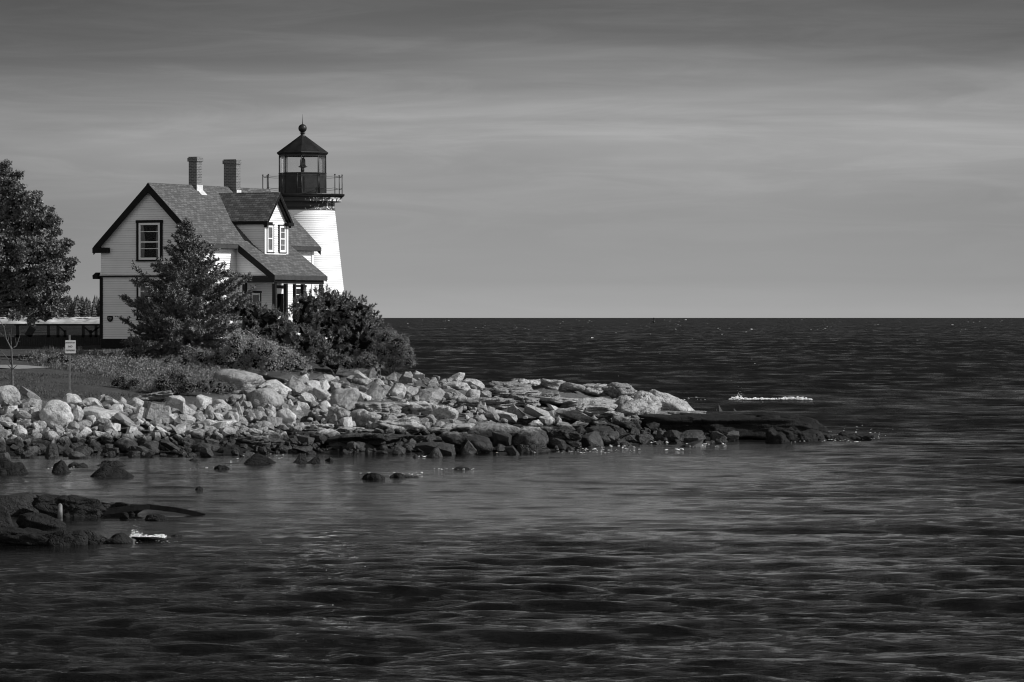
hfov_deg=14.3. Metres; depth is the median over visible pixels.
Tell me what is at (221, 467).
wet rock
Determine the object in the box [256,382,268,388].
boulder
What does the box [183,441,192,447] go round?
boulder
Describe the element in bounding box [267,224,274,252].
window
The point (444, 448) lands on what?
boulder
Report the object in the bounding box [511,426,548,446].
rock
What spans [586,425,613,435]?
boulder
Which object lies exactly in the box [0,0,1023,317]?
sky
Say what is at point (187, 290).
spruce tree
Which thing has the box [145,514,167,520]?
rock
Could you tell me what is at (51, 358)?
shrub
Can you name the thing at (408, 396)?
boulder
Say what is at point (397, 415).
rock ledge
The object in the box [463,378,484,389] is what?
boulder
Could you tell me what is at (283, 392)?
boulder
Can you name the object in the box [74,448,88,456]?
boulder
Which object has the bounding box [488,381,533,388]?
rock ledge
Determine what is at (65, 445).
boulder
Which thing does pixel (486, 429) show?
rock ledge
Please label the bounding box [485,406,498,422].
boulder
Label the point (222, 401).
boulder
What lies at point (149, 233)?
window
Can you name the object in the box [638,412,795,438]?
rock ledge
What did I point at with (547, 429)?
boulder
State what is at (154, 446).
boulder
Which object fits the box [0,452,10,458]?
boulder
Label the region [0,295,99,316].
distant woods
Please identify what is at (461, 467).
wet rock
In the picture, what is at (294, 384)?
boulder
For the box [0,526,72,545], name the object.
rock
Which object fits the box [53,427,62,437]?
boulder
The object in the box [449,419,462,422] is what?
boulder
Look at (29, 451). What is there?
boulder
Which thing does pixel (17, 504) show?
rock
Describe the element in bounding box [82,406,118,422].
boulder
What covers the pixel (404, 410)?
boulder
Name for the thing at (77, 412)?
boulder
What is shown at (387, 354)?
scrub bush
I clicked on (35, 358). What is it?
shrub
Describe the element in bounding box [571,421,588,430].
boulder
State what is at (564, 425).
boulder
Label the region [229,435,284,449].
rock
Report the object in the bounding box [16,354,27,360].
shrub
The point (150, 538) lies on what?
rock
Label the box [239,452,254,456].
boulder
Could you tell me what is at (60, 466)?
wet rock
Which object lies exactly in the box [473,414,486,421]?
boulder
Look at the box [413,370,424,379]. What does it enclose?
boulder
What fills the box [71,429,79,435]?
boulder
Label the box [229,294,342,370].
pine shrub
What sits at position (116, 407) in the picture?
boulder
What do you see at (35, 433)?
boulder
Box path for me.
[0,365,43,368]
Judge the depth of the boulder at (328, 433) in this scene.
150.43 m
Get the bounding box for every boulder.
[0,385,20,404]
[0,421,17,427]
[0,427,12,437]
[0,437,5,448]
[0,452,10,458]
[3,405,17,414]
[10,444,18,450]
[14,425,26,437]
[15,406,36,412]
[15,409,32,418]
[18,386,40,399]
[20,450,34,456]
[25,398,41,407]
[25,446,37,455]
[29,407,39,420]
[31,422,42,430]
[31,431,41,435]
[39,400,73,428]
[45,431,58,441]
[45,439,58,456]
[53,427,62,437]
[57,436,68,444]
[61,443,69,449]
[63,393,81,404]
[67,421,79,429]
[68,451,84,458]
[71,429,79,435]
[72,405,83,420]
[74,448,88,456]
[79,446,93,452]
[80,427,92,440]
[82,397,100,406]
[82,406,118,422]
[86,415,95,425]
[92,430,104,438]
[98,394,104,402]
[101,432,112,443]
[102,423,120,431]
[103,419,117,431]
[105,396,123,406]
[109,404,122,411]
[114,412,134,426]
[114,437,135,451]
[118,397,126,404]
[123,403,135,409]
[123,433,134,439]
[125,426,137,433]
[127,397,143,405]
[129,413,141,421]
[136,390,172,400]
[136,405,146,424]
[136,446,152,453]
[140,441,159,453]
[143,401,171,424]
[146,432,160,440]
[148,424,154,432]
[155,426,170,435]
[159,439,179,451]
[165,395,184,408]
[169,414,178,425]
[175,424,188,434]
[179,401,205,418]
[179,414,195,425]
[180,437,190,445]
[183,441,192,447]
[185,424,191,430]
[190,429,204,439]
[194,394,211,411]
[198,442,211,447]
[200,444,213,456]
[202,419,215,425]
[204,405,214,419]
[204,439,218,443]
[210,444,219,450]
[211,399,231,409]
[212,419,233,428]
[213,404,224,409]
[213,413,224,420]
[213,432,222,439]
[218,427,230,436]
[219,427,235,437]
[224,411,238,420]
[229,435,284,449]
[230,412,239,422]
[232,402,242,415]
[239,394,246,405]
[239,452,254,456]
[246,388,283,408]
[248,428,262,434]
[249,421,262,428]
[254,411,262,421]
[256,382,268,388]
[259,416,281,428]
[261,420,273,430]
[265,405,275,416]
[266,379,291,392]
[266,430,282,439]
[276,408,295,425]
[277,389,287,398]
[278,431,288,439]
[284,438,296,445]
[285,376,309,393]
[290,405,301,410]
[292,446,312,451]
[295,401,309,408]
[295,434,314,445]
[298,374,308,383]
[300,392,315,403]
[306,380,320,395]
[310,429,339,442]
[313,387,330,400]
[317,374,335,380]
[318,400,330,407]
[319,379,329,390]
[324,396,330,402]
[330,388,359,411]
[339,417,352,426]
[342,441,375,450]
[345,385,371,401]
[346,441,356,450]
[354,370,371,384]
[367,383,387,400]
[375,378,383,384]
[388,383,405,395]
[390,396,401,400]
[392,445,404,453]
[399,372,412,383]
[401,401,408,413]
[404,393,411,401]
[404,438,415,450]
[406,386,418,394]
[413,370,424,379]
[413,387,444,402]
[416,442,455,454]
[422,377,429,385]
[425,414,435,424]
[426,447,442,456]
[427,377,438,387]
[449,372,464,381]
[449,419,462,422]
[455,390,467,398]
[461,441,476,453]
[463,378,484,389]
[465,389,479,397]
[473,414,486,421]
[477,401,482,411]
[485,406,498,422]
[492,432,511,450]
[495,410,517,422]
[504,445,518,454]
[507,405,525,418]
[523,403,549,417]
[528,419,542,426]
[539,416,554,425]
[540,427,552,433]
[546,403,557,409]
[548,437,565,448]
[554,416,561,427]
[556,422,574,430]
[565,439,580,447]
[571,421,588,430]
[581,431,603,445]
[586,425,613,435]
[607,430,618,443]
[607,435,614,443]
[614,428,624,438]
[614,438,627,445]
[623,435,636,442]
[636,434,653,443]
[645,422,659,431]
[652,431,659,439]
[655,429,664,438]
[662,430,681,441]
[680,430,705,441]
[687,439,702,446]
[710,431,726,440]
[723,430,738,439]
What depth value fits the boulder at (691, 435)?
160.43 m
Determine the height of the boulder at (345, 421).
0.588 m
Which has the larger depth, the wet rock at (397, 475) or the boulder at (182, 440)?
the boulder at (182, 440)
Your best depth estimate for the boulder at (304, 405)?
159.47 m
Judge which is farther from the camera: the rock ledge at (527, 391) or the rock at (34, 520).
the rock ledge at (527, 391)
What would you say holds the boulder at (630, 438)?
on the ground at (342, 374)
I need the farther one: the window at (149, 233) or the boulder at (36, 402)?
the window at (149, 233)
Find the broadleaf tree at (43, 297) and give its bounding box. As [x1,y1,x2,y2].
[0,159,80,326]
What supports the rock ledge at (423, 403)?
on the ground at (342, 374)
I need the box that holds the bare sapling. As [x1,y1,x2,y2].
[0,321,20,385]
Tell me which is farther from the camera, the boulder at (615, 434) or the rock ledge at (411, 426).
the boulder at (615, 434)
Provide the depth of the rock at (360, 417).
154.92 m
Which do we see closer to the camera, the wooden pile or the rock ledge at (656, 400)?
the wooden pile
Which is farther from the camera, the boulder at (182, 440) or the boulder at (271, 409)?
the boulder at (271, 409)
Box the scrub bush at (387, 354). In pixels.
[339,327,417,375]
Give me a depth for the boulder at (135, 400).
153.13 m
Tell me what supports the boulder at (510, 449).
on the ground at (342, 374)
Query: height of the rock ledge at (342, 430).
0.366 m
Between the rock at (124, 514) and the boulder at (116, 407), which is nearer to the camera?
the rock at (124, 514)
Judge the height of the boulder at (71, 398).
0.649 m
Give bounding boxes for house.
[92,157,327,350]
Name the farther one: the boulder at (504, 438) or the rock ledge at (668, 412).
the rock ledge at (668, 412)
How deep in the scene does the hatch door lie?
198.97 m
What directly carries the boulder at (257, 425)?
on the ground at (342, 374)
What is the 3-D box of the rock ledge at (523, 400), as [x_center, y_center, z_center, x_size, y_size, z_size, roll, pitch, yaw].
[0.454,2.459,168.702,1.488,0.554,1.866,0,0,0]
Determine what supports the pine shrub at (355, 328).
on the ground at (342, 374)
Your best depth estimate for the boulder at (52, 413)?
149.43 m
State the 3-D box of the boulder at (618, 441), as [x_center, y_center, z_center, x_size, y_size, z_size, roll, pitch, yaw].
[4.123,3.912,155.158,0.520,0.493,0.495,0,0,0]
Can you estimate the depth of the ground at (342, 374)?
162.16 m
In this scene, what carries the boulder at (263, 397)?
on the ground at (342, 374)
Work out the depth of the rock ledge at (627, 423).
162.47 m
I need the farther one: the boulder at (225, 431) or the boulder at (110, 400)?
the boulder at (110, 400)
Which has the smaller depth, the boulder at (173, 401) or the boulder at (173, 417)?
the boulder at (173, 417)
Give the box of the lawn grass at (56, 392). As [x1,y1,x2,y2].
[0,365,163,401]
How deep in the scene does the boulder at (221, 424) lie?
150.84 m
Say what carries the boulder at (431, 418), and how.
on the ground at (342, 374)
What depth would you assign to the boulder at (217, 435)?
147.99 m
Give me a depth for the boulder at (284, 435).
149.75 m
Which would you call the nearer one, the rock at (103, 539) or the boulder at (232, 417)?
the rock at (103, 539)
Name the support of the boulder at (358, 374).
on the ground at (342, 374)
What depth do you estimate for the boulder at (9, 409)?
150.29 m
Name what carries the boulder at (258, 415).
on the ground at (342, 374)
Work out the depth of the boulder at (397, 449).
145.92 m
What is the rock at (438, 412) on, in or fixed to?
on the ground at (342, 374)
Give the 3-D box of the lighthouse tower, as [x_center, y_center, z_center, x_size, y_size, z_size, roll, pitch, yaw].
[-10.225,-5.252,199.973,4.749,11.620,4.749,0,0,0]
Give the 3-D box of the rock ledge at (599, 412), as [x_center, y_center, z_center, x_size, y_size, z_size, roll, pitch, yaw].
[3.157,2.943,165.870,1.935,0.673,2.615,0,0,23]
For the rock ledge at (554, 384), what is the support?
on the ground at (342, 374)
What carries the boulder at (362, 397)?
on the ground at (342, 374)
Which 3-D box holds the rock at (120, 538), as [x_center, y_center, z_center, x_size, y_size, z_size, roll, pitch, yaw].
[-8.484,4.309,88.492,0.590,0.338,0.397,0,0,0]
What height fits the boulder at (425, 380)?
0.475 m
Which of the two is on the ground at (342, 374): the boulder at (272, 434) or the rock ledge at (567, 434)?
the rock ledge at (567, 434)
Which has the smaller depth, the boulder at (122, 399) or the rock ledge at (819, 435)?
the boulder at (122, 399)
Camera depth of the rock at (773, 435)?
158.76 m
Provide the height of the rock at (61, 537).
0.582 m
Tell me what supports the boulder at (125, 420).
on the ground at (342, 374)
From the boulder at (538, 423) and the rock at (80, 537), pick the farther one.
the boulder at (538, 423)
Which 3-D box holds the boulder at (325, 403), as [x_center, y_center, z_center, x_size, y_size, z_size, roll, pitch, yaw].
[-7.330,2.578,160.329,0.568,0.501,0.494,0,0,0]
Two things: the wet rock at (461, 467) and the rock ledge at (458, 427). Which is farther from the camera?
the rock ledge at (458, 427)
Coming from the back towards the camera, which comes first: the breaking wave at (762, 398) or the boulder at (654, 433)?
the breaking wave at (762, 398)
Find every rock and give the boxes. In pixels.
[0,457,27,473]
[0,492,38,515]
[0,504,13,526]
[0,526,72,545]
[16,512,65,527]
[32,494,106,516]
[47,529,73,545]
[52,460,70,472]
[68,462,87,467]
[70,530,87,544]
[83,530,99,543]
[90,464,133,477]
[97,460,125,465]
[99,534,107,542]
[100,501,142,513]
[105,533,132,543]
[119,512,128,518]
[131,537,167,540]
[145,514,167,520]
[214,465,229,468]
[243,453,275,463]
[293,453,306,462]
[307,457,319,462]
[362,473,384,478]
[390,472,417,477]
[454,466,468,468]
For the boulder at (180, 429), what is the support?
on the ground at (342, 374)
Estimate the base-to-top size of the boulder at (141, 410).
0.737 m
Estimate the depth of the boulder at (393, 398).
165.56 m
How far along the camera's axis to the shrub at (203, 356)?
169.72 m
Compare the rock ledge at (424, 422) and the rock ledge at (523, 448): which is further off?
the rock ledge at (424, 422)
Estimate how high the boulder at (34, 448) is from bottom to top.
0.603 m
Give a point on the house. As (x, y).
(267, 240)
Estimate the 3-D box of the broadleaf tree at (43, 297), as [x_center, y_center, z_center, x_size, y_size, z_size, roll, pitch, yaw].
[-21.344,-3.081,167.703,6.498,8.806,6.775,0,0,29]
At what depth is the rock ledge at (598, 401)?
169.33 m
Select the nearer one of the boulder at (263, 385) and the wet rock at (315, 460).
the wet rock at (315, 460)
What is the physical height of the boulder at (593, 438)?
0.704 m
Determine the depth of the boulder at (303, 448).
147.51 m
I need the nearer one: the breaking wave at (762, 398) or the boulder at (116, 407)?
the boulder at (116, 407)
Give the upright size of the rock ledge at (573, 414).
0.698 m
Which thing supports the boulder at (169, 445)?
on the ground at (342, 374)
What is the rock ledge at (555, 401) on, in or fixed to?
on the ground at (342, 374)
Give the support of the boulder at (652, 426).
on the rock ledge at (749, 426)
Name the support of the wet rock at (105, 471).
in the sea
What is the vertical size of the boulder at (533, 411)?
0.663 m
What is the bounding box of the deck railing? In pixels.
[0,324,100,346]
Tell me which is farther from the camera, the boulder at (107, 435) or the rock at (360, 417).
the rock at (360, 417)
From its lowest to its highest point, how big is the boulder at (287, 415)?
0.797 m
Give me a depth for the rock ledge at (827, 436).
163.08 m
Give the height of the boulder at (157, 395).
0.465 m
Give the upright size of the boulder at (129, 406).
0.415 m
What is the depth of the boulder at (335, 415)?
155.55 m
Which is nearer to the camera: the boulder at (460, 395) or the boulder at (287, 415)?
the boulder at (287, 415)
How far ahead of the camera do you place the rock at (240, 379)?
161.56 m
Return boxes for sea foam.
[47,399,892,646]
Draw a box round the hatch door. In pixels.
[304,176,316,191]
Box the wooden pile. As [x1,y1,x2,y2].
[57,503,62,517]
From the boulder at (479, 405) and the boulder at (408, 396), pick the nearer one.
the boulder at (479, 405)
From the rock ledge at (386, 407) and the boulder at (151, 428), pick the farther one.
the rock ledge at (386, 407)
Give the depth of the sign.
154.69 m
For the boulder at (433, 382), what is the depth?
172.03 m
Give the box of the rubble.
[0,367,738,457]
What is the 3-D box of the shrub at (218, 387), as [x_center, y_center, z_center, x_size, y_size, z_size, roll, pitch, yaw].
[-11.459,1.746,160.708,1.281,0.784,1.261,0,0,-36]
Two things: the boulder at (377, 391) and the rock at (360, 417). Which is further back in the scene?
the boulder at (377, 391)
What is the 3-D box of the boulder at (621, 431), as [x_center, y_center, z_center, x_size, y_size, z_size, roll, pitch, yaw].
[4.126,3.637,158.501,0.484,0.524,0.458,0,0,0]
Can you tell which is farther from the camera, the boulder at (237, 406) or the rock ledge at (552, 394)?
the rock ledge at (552, 394)
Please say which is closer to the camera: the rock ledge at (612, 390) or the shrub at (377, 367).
the shrub at (377, 367)
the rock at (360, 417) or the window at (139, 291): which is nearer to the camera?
the rock at (360, 417)
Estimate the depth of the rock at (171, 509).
101.22 m
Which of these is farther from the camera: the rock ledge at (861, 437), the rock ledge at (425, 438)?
the rock ledge at (861, 437)
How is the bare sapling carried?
on the ground at (342, 374)
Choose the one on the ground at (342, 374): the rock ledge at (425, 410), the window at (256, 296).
the rock ledge at (425, 410)
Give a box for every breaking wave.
[129,524,166,537]
[728,390,812,399]
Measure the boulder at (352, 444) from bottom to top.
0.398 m
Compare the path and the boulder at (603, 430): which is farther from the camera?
the path
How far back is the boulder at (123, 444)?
146.41 m
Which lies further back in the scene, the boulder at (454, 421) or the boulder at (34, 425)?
the boulder at (454, 421)
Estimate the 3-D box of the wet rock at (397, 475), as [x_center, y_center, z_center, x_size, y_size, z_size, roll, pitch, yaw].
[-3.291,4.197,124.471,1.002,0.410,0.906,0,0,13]
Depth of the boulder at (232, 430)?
149.46 m
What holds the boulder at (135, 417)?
on the ground at (342, 374)
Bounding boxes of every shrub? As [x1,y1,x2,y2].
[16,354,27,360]
[26,352,45,361]
[40,350,77,365]
[109,373,141,388]
[122,344,162,360]
[151,363,211,394]
[159,347,236,368]
[205,376,237,394]
[219,330,314,373]
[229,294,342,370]
[286,284,395,373]
[373,361,384,378]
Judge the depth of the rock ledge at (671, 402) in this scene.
171.53 m
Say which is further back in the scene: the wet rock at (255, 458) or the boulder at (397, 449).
the boulder at (397, 449)
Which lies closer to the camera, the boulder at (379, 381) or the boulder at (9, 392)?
the boulder at (9, 392)
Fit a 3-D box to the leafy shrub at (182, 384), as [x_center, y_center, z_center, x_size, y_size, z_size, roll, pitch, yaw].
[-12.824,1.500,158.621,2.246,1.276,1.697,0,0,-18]
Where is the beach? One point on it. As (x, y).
(71, 320)
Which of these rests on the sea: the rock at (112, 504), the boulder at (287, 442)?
the rock at (112, 504)
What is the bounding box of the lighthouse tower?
[262,114,344,338]
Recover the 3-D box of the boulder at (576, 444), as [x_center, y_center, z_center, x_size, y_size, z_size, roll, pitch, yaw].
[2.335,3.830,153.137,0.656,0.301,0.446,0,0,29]
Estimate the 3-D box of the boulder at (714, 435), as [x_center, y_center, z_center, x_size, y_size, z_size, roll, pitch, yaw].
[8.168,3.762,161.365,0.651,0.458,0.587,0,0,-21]
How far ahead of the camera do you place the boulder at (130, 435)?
147.22 m
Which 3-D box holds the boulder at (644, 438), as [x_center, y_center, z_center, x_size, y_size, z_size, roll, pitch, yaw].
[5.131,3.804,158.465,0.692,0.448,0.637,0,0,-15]
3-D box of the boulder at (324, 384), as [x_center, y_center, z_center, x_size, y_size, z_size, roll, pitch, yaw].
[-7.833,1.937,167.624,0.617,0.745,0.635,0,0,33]
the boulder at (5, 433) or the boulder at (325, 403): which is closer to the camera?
the boulder at (5, 433)
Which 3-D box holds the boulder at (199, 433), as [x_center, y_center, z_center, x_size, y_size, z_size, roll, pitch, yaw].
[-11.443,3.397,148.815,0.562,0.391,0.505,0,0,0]
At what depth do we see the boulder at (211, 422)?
150.92 m
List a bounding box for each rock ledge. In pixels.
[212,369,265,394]
[302,424,333,430]
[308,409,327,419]
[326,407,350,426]
[327,433,406,447]
[335,426,374,433]
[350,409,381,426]
[353,401,403,412]
[365,417,425,434]
[373,412,405,420]
[398,401,432,413]
[405,434,444,443]
[408,404,432,414]
[411,417,430,434]
[420,423,475,435]
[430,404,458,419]
[439,381,470,390]
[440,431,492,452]
[456,397,516,411]
[467,422,520,444]
[480,386,540,396]
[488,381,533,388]
[508,394,540,406]
[511,379,540,385]
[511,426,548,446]
[517,444,548,452]
[533,391,560,401]
[535,396,578,404]
[540,379,565,389]
[547,429,582,444]
[554,408,597,424]
[560,382,585,391]
[560,397,617,410]
[568,405,616,419]
[581,383,606,395]
[592,421,619,428]
[602,382,636,398]
[611,395,632,400]
[612,416,640,430]
[615,397,647,416]
[633,391,661,410]
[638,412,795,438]
[640,394,657,413]
[647,389,694,410]
[656,410,706,414]
[757,414,829,432]
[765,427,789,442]
[782,429,826,440]
[784,430,817,441]
[821,431,853,441]
[838,431,873,440]
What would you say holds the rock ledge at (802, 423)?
on the ground at (342, 374)
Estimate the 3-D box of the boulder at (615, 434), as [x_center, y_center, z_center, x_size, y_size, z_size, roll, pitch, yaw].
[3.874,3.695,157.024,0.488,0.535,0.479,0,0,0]
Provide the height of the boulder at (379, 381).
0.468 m
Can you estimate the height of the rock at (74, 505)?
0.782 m
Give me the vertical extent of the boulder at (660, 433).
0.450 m
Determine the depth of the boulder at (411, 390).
168.32 m
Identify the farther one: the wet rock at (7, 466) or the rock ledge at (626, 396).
the rock ledge at (626, 396)
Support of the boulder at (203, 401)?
on the ground at (342, 374)
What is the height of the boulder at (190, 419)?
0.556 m
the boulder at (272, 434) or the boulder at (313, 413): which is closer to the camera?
the boulder at (272, 434)
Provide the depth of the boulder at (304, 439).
149.38 m
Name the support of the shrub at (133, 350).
on the ground at (342, 374)
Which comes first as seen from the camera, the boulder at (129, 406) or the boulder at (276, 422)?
the boulder at (129, 406)
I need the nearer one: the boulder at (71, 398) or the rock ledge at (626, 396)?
the boulder at (71, 398)
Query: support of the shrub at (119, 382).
on the ground at (342, 374)
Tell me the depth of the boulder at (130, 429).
148.62 m
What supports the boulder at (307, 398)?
on the ground at (342, 374)
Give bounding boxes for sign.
[65,335,75,392]
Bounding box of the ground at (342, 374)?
[0,345,709,454]
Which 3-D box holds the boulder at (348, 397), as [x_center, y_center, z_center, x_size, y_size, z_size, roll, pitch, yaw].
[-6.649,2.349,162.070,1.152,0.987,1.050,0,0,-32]
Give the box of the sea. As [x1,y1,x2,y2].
[0,318,1023,681]
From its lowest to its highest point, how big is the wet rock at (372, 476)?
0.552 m
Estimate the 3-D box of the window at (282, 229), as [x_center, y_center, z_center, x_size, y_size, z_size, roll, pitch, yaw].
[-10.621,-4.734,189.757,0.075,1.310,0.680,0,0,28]
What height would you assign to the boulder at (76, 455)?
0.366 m
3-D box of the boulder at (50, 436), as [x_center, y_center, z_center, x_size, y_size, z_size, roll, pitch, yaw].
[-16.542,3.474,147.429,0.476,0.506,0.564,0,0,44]
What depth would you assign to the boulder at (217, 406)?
153.98 m
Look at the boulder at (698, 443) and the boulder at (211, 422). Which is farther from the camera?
the boulder at (698, 443)
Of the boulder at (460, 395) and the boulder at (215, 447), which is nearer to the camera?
the boulder at (215, 447)
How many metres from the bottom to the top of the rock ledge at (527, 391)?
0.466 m
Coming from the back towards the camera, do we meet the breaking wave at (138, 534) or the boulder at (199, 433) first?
the boulder at (199, 433)
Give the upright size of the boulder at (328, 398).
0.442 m
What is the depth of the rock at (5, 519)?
94.16 m
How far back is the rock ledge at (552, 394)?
170.66 m
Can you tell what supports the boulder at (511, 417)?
on the ground at (342, 374)
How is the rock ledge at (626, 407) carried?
on the ground at (342, 374)
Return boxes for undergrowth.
[35,346,246,390]
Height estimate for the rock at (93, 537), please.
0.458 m
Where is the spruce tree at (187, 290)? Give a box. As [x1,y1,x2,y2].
[115,217,259,363]
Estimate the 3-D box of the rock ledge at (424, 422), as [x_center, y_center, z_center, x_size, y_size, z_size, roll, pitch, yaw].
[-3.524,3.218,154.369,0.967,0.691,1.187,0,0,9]
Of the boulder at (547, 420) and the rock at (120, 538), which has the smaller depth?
the rock at (120, 538)
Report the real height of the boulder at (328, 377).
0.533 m
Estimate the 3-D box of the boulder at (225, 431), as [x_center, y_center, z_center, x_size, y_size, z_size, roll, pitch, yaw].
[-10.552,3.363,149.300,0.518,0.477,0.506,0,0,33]
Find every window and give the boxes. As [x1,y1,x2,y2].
[135,220,162,260]
[136,280,162,319]
[250,291,261,305]
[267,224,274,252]
[278,225,286,252]
[296,285,306,313]
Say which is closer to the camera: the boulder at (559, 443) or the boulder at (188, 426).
the boulder at (188, 426)
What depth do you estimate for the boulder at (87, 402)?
151.83 m
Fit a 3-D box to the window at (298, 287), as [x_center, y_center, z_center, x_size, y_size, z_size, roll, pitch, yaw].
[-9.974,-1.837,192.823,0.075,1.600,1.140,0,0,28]
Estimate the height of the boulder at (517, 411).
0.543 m
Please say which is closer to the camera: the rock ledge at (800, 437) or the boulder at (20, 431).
the boulder at (20, 431)
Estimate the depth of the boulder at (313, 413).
156.99 m
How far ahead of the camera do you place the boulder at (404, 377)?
174.56 m
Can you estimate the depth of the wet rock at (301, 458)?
137.44 m
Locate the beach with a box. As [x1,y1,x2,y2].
[0,317,99,323]
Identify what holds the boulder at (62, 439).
on the ground at (342, 374)
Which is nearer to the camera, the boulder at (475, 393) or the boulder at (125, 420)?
the boulder at (125, 420)
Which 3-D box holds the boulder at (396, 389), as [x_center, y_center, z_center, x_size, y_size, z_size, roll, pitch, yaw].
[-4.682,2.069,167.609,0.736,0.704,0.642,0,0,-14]
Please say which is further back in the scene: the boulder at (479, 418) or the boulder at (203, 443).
the boulder at (479, 418)
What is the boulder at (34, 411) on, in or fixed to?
on the ground at (342, 374)
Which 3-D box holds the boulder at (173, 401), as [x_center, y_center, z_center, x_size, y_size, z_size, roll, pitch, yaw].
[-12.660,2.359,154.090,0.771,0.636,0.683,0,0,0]
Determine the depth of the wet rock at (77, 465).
132.77 m
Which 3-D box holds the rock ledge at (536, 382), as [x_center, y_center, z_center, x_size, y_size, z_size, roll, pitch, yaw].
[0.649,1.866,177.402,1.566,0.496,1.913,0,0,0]
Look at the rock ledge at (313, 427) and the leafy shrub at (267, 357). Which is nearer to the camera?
the rock ledge at (313, 427)
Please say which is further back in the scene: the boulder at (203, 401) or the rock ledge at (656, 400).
the rock ledge at (656, 400)
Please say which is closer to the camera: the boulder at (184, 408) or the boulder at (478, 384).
the boulder at (184, 408)
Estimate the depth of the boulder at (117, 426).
149.04 m
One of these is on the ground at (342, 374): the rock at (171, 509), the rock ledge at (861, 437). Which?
the rock ledge at (861, 437)
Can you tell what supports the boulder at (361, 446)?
on the ground at (342, 374)
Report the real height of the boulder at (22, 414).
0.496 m
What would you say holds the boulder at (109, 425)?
on the ground at (342, 374)
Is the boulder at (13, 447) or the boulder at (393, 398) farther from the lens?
the boulder at (393, 398)
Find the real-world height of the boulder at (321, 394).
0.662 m
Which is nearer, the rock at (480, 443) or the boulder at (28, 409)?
the rock at (480, 443)
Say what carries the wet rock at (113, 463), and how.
in the sea
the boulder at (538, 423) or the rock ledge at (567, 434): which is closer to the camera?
the rock ledge at (567, 434)
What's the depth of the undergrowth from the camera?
167.74 m
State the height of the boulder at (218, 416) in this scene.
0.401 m
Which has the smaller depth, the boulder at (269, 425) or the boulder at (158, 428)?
the boulder at (158, 428)
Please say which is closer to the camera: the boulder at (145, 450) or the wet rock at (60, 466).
the wet rock at (60, 466)
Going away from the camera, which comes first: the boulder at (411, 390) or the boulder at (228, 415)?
the boulder at (228, 415)
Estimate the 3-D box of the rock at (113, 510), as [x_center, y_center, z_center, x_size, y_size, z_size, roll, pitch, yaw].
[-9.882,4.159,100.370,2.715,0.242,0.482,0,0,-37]
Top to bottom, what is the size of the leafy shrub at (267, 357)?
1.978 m
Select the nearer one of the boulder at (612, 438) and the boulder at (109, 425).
the boulder at (109, 425)
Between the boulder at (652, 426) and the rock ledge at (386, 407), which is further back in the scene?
the boulder at (652, 426)
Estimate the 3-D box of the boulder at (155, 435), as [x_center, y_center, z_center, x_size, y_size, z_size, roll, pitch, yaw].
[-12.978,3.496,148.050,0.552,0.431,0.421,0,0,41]
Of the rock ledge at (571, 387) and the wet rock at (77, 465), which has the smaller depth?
the wet rock at (77, 465)
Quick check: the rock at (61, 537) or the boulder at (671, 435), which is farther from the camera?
the boulder at (671, 435)
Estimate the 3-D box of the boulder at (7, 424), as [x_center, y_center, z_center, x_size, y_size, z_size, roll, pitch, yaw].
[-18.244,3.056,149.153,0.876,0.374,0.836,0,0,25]
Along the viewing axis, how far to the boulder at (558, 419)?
159.66 m
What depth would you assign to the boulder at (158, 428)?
149.03 m
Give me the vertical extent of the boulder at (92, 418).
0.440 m
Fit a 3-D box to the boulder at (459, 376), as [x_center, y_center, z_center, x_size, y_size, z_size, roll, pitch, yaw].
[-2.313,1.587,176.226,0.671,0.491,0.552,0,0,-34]
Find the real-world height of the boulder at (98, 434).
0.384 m
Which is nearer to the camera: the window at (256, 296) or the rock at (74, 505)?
the rock at (74, 505)
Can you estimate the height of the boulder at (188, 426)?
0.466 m
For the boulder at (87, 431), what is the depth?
148.08 m
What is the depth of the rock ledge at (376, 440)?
148.57 m
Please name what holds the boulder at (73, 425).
on the ground at (342, 374)
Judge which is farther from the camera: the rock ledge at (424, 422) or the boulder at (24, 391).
the rock ledge at (424, 422)
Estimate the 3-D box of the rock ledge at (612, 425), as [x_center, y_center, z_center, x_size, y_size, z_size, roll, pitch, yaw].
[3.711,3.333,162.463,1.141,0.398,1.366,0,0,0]
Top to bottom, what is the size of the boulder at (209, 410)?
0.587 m
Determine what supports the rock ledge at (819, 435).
on the ground at (342, 374)
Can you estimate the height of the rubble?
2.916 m
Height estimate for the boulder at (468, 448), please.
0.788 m
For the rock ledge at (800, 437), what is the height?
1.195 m
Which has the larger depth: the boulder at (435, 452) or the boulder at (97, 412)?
the boulder at (97, 412)
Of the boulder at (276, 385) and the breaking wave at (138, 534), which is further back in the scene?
the boulder at (276, 385)
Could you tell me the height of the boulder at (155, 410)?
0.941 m
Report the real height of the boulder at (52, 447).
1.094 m
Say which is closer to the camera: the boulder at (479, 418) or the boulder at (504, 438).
the boulder at (504, 438)
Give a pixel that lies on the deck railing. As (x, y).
(28, 339)
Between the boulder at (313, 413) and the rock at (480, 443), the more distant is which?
the boulder at (313, 413)
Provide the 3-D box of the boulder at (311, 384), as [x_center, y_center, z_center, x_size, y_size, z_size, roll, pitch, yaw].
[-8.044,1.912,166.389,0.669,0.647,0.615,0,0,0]
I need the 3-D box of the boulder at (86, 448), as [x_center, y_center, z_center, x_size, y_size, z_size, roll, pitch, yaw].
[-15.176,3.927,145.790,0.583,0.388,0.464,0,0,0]
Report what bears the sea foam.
on the sea

